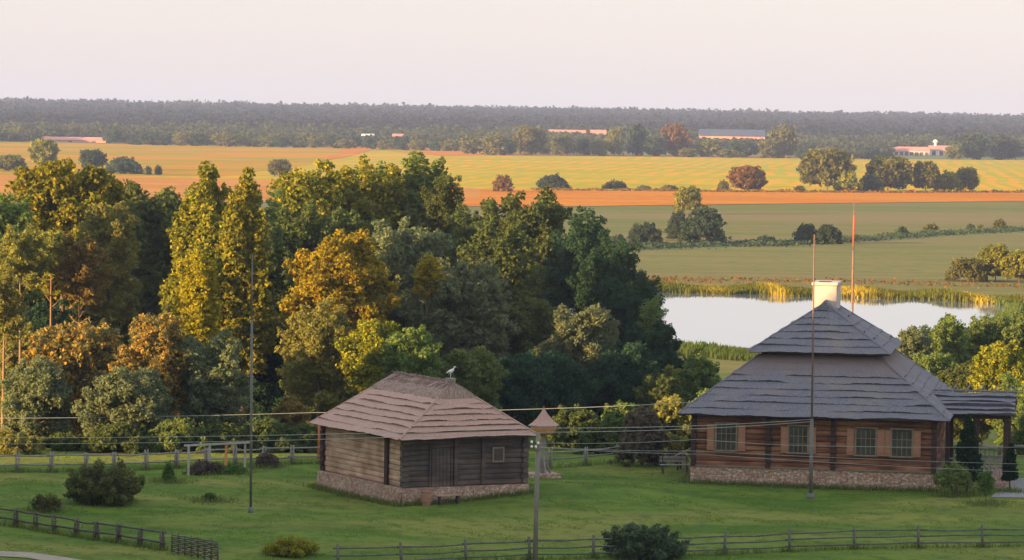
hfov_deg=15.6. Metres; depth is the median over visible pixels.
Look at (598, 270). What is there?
deciduous tree
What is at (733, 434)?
window
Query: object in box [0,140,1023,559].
ground
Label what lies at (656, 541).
bush
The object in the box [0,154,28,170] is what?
field tree
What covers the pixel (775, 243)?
track scrub
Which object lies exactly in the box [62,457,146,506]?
bush
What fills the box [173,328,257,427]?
willow tree
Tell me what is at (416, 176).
deciduous tree
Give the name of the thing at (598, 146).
belt tree
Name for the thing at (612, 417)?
bush
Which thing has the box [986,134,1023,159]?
belt tree
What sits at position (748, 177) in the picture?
field tree
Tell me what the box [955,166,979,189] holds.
field tree
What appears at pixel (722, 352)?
bank grass
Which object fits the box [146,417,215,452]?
bush
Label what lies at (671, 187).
field bush
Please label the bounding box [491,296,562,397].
deciduous tree
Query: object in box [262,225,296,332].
poplar tree
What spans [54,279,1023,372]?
meadow
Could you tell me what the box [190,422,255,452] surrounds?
bush
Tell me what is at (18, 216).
deciduous tree
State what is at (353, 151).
stubble bend
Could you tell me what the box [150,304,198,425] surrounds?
deciduous tree
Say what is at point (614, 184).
field bush
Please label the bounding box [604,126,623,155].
belt tree
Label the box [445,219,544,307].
deciduous tree
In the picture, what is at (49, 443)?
bush
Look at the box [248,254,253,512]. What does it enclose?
lightning mast
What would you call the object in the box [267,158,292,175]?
field tree
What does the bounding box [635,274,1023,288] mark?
shore scrub
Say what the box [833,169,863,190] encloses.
field bush
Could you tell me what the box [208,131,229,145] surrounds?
belt tree
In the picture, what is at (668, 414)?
bush
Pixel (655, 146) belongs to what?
belt tree
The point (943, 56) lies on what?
sky
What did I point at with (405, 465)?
log hut
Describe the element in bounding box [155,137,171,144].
belt tree
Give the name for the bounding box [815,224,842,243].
field bush
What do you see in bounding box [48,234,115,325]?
deciduous tree
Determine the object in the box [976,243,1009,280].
field tree
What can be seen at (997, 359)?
deciduous tree
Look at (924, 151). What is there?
farm building
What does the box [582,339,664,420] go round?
deciduous tree
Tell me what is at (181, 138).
belt tree
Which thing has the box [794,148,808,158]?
belt tree
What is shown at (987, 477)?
sapling
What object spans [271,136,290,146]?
belt tree
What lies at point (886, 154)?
belt tree
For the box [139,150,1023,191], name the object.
yellow field
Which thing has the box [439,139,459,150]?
belt tree
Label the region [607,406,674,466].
bush
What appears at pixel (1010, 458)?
thuja
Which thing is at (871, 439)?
window
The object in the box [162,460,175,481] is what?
sapling
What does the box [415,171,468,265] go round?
deciduous tree
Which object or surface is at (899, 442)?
window
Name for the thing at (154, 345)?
willow tree
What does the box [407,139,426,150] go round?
belt tree
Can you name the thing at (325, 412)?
overhead wire
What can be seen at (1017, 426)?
deciduous tree
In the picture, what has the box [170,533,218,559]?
wattle fence
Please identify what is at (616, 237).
field bush
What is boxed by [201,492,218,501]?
shrub
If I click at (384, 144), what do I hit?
belt tree
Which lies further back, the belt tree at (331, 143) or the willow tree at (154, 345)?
the belt tree at (331, 143)
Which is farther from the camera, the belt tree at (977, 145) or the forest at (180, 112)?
the forest at (180, 112)
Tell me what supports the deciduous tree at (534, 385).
on the ground at (560, 492)
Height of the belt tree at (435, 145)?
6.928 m
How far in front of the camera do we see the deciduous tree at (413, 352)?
206.46 m
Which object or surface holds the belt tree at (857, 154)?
on the ground at (560, 492)
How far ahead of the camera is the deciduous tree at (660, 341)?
231.42 m
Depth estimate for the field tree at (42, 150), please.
1221.05 m
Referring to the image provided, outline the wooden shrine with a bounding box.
[528,408,561,477]
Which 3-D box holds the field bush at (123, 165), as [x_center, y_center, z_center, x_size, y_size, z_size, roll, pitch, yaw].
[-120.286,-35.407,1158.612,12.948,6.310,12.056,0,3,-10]
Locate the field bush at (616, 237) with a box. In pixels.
[611,234,629,244]
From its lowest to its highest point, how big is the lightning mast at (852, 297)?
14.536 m
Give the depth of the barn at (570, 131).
2451.06 m
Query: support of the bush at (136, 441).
on the ground at (560, 492)
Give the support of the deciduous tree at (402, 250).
on the ground at (560, 492)
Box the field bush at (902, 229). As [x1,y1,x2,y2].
[895,226,908,233]
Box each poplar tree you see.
[158,160,231,321]
[171,249,222,425]
[212,167,277,422]
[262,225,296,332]
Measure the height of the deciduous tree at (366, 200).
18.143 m
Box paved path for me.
[991,478,1023,497]
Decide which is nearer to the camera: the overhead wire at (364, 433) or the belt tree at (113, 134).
the overhead wire at (364, 433)
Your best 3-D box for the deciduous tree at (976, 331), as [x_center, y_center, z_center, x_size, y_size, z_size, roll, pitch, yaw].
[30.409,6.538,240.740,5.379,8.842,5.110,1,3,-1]
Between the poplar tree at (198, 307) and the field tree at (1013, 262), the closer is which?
the poplar tree at (198, 307)
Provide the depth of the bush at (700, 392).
203.07 m
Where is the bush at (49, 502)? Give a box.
[29,493,62,511]
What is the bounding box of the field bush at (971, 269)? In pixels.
[944,257,989,281]
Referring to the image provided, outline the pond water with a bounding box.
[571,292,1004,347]
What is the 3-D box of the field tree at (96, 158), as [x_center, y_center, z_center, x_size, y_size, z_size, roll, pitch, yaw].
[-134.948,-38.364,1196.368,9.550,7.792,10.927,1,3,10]
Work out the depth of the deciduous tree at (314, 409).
213.56 m
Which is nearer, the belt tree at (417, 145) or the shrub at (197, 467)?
the shrub at (197, 467)
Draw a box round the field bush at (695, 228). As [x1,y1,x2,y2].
[677,205,731,241]
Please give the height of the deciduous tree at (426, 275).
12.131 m
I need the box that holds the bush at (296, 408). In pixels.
[269,391,312,427]
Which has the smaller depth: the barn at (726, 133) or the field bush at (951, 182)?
the field bush at (951, 182)
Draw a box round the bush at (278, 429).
[240,416,302,452]
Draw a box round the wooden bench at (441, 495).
[435,494,461,504]
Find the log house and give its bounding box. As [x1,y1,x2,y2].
[678,280,1017,490]
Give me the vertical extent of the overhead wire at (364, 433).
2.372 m
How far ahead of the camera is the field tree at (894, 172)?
1065.87 m
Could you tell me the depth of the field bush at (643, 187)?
1037.94 m
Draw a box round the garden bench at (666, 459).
[659,456,689,473]
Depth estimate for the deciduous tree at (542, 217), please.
260.80 m
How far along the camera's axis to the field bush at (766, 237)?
624.85 m
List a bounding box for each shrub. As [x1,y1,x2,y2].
[182,459,223,474]
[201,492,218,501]
[221,464,247,473]
[253,450,281,467]
[665,443,685,463]
[931,461,976,493]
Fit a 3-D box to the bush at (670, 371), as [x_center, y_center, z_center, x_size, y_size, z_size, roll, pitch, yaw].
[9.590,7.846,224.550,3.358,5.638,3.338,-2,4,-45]
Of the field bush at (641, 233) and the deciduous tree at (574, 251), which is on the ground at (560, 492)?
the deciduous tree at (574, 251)
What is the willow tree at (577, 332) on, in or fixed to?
on the ground at (560, 492)
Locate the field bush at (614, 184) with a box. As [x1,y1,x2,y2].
[602,179,626,188]
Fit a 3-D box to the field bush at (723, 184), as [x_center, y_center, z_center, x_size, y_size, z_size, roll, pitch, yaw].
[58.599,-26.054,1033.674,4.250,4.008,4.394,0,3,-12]
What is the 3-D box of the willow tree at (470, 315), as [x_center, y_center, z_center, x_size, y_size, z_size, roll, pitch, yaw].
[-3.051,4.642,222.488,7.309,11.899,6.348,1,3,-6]
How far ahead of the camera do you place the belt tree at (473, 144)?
1845.92 m
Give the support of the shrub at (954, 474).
on the ground at (560, 492)
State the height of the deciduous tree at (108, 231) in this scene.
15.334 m
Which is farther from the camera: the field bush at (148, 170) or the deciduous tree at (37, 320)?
the field bush at (148, 170)
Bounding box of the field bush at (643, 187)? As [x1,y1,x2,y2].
[636,185,651,189]
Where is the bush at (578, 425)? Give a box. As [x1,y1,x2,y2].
[535,404,620,454]
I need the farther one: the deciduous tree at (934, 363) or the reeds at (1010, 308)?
the reeds at (1010, 308)
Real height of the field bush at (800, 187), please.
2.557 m
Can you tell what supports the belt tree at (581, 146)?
on the ground at (560, 492)
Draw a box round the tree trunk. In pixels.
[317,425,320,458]
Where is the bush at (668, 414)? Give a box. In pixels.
[651,393,691,454]
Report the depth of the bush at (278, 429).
194.69 m
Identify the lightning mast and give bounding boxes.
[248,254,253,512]
[807,234,814,498]
[851,195,854,311]
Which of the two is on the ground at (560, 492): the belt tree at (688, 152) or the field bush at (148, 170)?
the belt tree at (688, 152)
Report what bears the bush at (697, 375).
on the ground at (560, 492)
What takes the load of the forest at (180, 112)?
on the ground at (560, 492)
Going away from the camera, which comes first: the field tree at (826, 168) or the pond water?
the pond water
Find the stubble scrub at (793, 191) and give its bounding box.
[531,187,1023,192]
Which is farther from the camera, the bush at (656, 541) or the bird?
the bird
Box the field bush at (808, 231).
[791,222,818,242]
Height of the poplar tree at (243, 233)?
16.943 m
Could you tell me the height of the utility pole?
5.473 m
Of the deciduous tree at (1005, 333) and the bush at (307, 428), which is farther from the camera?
the deciduous tree at (1005, 333)
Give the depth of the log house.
179.75 m
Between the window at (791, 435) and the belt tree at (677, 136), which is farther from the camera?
the belt tree at (677, 136)
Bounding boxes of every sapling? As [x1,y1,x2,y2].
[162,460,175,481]
[975,466,995,499]
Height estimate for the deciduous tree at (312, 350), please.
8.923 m
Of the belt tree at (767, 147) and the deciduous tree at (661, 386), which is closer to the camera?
the deciduous tree at (661, 386)
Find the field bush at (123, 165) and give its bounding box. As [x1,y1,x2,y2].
[104,156,144,173]
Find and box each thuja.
[952,414,983,493]
[1001,442,1018,489]
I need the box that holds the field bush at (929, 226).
[923,223,938,230]
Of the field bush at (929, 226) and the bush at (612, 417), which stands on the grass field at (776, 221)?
the field bush at (929, 226)
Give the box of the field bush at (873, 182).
[861,173,885,191]
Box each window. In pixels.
[492,447,504,462]
[707,422,745,451]
[780,424,815,453]
[846,427,884,456]
[884,428,920,457]
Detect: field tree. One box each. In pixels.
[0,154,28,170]
[27,138,61,164]
[78,149,107,167]
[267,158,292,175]
[672,185,703,213]
[725,164,768,189]
[796,147,856,189]
[859,155,916,190]
[911,160,944,190]
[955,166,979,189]
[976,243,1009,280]
[995,249,1023,281]
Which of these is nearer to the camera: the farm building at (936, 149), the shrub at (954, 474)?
the shrub at (954, 474)
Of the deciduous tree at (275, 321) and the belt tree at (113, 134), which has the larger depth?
the belt tree at (113, 134)
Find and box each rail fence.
[0,445,319,471]
[0,508,166,549]
[333,525,1023,559]
[546,445,637,466]
[953,444,1023,460]
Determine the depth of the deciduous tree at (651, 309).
236.09 m
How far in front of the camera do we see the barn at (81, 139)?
2149.09 m
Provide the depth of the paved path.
177.92 m
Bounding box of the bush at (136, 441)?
[80,422,155,454]
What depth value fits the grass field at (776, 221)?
786.26 m
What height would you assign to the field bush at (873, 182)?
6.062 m
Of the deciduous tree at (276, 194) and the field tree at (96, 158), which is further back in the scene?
the field tree at (96, 158)
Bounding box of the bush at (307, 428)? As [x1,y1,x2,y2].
[290,421,317,453]
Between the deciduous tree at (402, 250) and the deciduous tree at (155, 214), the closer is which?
the deciduous tree at (402, 250)
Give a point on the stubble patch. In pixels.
(449, 153)
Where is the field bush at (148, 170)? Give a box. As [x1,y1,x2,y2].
[143,166,152,174]
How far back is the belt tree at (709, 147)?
1893.24 m
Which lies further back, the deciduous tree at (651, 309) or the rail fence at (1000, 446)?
the deciduous tree at (651, 309)
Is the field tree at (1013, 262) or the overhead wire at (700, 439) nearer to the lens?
the overhead wire at (700, 439)
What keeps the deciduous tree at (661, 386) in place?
on the ground at (560, 492)
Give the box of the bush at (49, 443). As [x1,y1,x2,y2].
[38,431,83,451]
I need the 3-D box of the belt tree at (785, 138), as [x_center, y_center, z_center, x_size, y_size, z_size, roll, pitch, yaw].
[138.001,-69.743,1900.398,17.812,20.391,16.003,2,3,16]
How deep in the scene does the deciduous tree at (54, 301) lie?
257.69 m
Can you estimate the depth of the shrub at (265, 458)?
184.31 m
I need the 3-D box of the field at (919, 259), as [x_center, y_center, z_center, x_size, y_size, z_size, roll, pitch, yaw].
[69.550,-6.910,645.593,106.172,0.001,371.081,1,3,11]
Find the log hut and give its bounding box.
[310,371,535,503]
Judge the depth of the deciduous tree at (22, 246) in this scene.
211.69 m
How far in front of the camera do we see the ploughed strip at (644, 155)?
1898.96 m
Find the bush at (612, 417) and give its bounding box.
[600,399,637,444]
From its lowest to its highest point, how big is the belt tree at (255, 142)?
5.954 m
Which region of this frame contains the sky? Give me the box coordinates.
[0,0,1023,115]
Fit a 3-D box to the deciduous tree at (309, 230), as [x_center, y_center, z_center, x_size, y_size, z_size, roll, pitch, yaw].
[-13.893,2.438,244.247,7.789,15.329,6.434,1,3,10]
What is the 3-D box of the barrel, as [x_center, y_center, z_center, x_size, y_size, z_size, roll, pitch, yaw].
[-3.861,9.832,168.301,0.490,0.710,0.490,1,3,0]
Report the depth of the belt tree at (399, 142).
1993.79 m
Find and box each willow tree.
[0,355,75,436]
[18,316,123,436]
[70,366,174,448]
[107,312,198,419]
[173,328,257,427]
[401,257,521,362]
[529,303,620,448]
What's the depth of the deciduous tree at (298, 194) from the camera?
261.24 m
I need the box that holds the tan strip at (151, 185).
[0,175,479,201]
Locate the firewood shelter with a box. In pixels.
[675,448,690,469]
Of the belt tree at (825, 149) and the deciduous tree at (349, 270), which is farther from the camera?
the belt tree at (825, 149)
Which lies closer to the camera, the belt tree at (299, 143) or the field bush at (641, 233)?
the field bush at (641, 233)
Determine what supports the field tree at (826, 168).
on the yellow field at (524, 172)
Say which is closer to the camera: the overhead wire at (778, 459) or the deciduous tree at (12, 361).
the overhead wire at (778, 459)
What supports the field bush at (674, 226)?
on the grass field at (776, 221)
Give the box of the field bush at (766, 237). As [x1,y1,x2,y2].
[757,235,774,240]
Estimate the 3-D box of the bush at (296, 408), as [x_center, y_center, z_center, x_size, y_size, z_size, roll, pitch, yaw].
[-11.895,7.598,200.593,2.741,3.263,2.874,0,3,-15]
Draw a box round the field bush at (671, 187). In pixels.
[661,184,678,190]
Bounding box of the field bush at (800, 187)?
[793,185,805,190]
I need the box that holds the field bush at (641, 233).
[626,221,664,244]
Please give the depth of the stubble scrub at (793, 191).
1035.30 m
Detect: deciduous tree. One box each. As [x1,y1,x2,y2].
[0,157,127,311]
[0,192,43,336]
[0,223,53,430]
[0,266,29,425]
[0,322,40,429]
[13,295,59,323]
[22,299,76,338]
[41,230,66,325]
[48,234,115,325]
[55,274,142,362]
[73,200,143,334]
[122,178,183,336]
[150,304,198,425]
[161,187,194,201]
[245,322,292,423]
[259,189,291,240]
[264,288,279,355]
[265,200,341,285]
[266,159,351,226]
[274,297,351,428]
[277,228,401,349]
[278,366,354,423]
[319,154,407,236]
[328,206,393,243]
[334,318,403,393]
[350,215,455,333]
[373,150,448,307]
[377,324,444,378]
[412,253,446,330]
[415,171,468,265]
[434,345,511,410]
[443,197,505,266]
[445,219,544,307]
[462,185,572,302]
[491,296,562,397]
[496,348,604,451]
[540,205,616,314]
[566,236,650,343]
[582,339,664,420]
[587,270,665,346]
[617,318,686,373]
[633,372,691,450]
[635,294,668,333]
[896,325,933,359]
[911,349,958,378]
[919,312,972,365]
[936,359,993,443]
[962,314,998,445]
[966,339,1023,456]
[983,312,1023,380]
[991,371,1023,455]
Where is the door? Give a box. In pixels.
[429,446,452,486]
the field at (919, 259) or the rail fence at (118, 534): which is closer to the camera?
the rail fence at (118, 534)
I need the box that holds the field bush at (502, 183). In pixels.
[492,174,514,191]
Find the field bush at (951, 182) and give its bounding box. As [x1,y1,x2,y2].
[933,170,964,191]
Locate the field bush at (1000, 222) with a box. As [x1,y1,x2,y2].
[992,218,1007,227]
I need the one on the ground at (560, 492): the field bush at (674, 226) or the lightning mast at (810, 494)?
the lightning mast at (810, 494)
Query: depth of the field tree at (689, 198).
792.01 m
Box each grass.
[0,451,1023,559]
[674,339,758,361]
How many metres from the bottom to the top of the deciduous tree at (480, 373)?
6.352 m
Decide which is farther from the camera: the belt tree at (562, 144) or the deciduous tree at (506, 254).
the belt tree at (562, 144)
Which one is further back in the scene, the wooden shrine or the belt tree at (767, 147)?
the belt tree at (767, 147)
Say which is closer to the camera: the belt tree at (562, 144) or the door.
the door
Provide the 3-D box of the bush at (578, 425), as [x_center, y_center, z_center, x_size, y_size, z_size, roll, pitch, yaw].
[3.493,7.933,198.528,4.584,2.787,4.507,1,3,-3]
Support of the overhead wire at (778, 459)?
attached to the utility pole
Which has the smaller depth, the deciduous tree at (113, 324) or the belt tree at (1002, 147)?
the deciduous tree at (113, 324)
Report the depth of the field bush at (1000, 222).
726.78 m
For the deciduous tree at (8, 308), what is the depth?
208.09 m
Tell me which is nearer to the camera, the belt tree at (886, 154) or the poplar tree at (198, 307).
the poplar tree at (198, 307)
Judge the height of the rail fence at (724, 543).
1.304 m
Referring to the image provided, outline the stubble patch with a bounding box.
[393,151,486,155]
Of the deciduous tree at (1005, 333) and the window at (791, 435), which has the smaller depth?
the window at (791, 435)
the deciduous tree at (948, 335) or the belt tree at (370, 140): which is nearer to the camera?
the deciduous tree at (948, 335)
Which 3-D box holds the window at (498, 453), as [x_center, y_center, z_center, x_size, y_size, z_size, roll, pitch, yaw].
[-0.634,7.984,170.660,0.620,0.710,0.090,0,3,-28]
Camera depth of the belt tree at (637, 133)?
1888.91 m
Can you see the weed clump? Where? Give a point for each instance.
(293, 547)
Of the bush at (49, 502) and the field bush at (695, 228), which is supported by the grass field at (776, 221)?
the field bush at (695, 228)
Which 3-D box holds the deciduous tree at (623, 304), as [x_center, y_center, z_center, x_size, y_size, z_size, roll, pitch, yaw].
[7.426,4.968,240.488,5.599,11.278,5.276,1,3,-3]
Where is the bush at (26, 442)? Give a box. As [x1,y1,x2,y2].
[0,428,44,454]
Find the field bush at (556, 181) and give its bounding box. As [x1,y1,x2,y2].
[535,172,571,188]
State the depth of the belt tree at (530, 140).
1838.21 m
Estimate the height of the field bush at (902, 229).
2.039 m
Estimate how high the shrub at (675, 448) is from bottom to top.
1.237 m
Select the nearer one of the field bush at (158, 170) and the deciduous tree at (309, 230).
the deciduous tree at (309, 230)
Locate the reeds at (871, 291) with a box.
[627,279,1023,303]
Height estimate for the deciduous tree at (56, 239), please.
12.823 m
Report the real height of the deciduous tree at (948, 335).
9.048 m
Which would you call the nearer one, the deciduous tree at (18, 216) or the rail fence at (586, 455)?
the rail fence at (586, 455)
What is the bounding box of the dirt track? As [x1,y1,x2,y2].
[0,551,79,559]
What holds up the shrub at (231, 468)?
on the ground at (560, 492)
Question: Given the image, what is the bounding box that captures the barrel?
[421,490,431,505]
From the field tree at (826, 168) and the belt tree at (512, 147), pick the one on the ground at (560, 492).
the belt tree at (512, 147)
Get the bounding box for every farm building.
[892,146,929,155]
[928,140,949,155]
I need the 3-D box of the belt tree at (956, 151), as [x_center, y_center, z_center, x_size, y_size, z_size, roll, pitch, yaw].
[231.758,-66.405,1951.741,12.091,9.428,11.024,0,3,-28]
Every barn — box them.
[35,136,105,142]
[549,129,585,132]
[590,130,606,133]
[698,129,765,138]
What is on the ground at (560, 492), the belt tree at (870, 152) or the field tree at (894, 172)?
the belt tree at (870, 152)
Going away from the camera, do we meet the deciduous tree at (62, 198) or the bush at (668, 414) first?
the bush at (668, 414)
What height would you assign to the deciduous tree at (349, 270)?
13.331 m
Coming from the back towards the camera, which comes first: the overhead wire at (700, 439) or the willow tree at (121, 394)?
the willow tree at (121, 394)
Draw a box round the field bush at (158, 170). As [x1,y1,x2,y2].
[154,165,162,174]
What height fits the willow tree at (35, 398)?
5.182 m
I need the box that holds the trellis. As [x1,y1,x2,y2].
[184,441,249,475]
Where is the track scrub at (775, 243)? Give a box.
[597,225,1023,250]
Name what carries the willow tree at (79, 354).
on the ground at (560, 492)
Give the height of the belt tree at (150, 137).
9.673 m
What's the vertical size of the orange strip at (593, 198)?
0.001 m
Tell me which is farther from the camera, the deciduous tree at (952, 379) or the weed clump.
the deciduous tree at (952, 379)
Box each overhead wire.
[0,402,690,418]
[0,419,810,437]
[54,421,809,443]
[541,447,1016,471]
[547,447,1009,463]
[561,439,861,446]
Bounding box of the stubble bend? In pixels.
[321,146,458,159]
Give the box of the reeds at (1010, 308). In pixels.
[988,296,1023,322]
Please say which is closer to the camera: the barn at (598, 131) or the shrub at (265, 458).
the shrub at (265, 458)
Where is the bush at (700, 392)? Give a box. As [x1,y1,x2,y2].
[683,388,708,448]
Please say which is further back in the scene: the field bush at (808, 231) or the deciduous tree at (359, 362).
the field bush at (808, 231)
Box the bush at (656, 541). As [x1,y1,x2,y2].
[600,521,691,559]
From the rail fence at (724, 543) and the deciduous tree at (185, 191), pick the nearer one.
the rail fence at (724, 543)
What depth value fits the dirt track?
146.23 m
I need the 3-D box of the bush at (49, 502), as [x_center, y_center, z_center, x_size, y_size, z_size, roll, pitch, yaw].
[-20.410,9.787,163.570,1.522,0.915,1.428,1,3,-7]
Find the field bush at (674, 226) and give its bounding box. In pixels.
[663,209,688,240]
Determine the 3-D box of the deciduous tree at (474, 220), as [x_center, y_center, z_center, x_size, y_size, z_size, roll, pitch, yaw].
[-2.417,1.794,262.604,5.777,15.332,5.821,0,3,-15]
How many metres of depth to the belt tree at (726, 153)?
1868.69 m
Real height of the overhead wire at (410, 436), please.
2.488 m
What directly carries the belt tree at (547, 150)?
on the ground at (560, 492)
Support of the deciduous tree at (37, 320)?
on the ground at (560, 492)
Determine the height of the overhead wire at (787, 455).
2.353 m
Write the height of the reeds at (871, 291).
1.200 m
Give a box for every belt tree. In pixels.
[2,127,25,141]
[103,125,123,143]
[127,137,142,144]
[137,130,162,144]
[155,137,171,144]
[172,130,191,145]
[188,132,210,145]
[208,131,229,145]
[219,134,242,146]
[242,138,261,146]
[259,136,276,146]
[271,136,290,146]
[291,140,306,147]
[306,133,325,147]
[327,140,338,147]
[333,139,356,147]
[361,134,379,148]
[374,139,394,149]
[391,135,410,149]
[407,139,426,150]
[427,140,441,150]
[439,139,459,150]
[457,134,484,153]
[479,131,511,154]
[499,139,518,154]
[512,125,548,154]
[537,144,551,153]
[549,133,575,154]
[573,136,591,154]
[586,138,611,155]
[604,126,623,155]
[624,121,648,155]
[641,135,666,155]
[660,122,692,155]
[677,147,698,156]
[695,139,722,156]
[714,149,739,157]
[728,140,757,157]
[758,139,778,157]
[766,123,800,157]
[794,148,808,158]
[820,147,836,151]
[842,149,865,158]
[858,146,880,158]
[878,152,893,157]
[944,145,966,159]
[950,132,992,159]
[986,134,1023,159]
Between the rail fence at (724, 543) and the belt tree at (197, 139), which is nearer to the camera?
the rail fence at (724, 543)
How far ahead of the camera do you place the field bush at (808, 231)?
619.50 m
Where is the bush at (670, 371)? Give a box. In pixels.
[662,364,691,400]
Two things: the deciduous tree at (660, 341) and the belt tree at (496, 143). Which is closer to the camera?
the deciduous tree at (660, 341)
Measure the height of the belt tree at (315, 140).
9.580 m
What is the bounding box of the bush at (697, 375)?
[672,342,721,401]
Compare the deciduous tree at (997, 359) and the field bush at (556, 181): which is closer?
the deciduous tree at (997, 359)
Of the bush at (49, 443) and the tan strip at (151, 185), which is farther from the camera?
the tan strip at (151, 185)
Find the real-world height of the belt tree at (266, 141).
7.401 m
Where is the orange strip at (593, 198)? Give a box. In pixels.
[462,189,1023,206]
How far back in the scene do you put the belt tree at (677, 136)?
1893.36 m
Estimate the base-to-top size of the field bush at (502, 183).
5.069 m
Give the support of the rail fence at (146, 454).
on the ground at (560, 492)
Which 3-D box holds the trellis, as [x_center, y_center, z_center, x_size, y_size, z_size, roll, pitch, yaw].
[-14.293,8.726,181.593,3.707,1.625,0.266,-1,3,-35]
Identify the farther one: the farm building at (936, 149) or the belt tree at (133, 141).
the farm building at (936, 149)
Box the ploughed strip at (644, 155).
[480,153,867,158]
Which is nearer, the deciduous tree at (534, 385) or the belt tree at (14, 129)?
the deciduous tree at (534, 385)
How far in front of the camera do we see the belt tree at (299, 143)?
2031.25 m
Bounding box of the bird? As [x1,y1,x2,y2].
[445,366,456,377]
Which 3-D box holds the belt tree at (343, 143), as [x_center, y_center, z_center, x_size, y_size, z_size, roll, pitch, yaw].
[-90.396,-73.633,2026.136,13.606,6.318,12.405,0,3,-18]
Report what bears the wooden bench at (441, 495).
on the ground at (560, 492)
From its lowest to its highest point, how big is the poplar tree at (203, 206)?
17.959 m
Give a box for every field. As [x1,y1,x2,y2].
[0,141,348,175]
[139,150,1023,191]
[261,201,1023,247]
[609,231,1023,281]
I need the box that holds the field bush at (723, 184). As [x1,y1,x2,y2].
[716,179,729,190]
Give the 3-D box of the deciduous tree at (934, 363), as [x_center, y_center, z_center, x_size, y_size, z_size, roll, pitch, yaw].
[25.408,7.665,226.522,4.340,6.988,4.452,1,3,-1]
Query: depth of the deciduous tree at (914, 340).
231.81 m
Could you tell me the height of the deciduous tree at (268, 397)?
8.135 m
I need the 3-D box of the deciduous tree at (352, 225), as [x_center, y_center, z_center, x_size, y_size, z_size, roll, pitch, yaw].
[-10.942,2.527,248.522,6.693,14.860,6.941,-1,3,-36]
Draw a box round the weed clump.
[259,535,320,557]
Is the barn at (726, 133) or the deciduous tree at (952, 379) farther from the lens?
the barn at (726, 133)
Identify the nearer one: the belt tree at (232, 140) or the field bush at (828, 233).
the field bush at (828, 233)
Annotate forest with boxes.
[0,96,1023,137]
[0,119,1023,155]
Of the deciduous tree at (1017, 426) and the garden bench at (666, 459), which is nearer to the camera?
the garden bench at (666, 459)
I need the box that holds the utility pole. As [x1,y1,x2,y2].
[530,433,541,559]
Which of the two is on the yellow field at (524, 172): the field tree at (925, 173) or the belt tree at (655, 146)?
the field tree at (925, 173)
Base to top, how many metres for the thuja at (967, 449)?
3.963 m

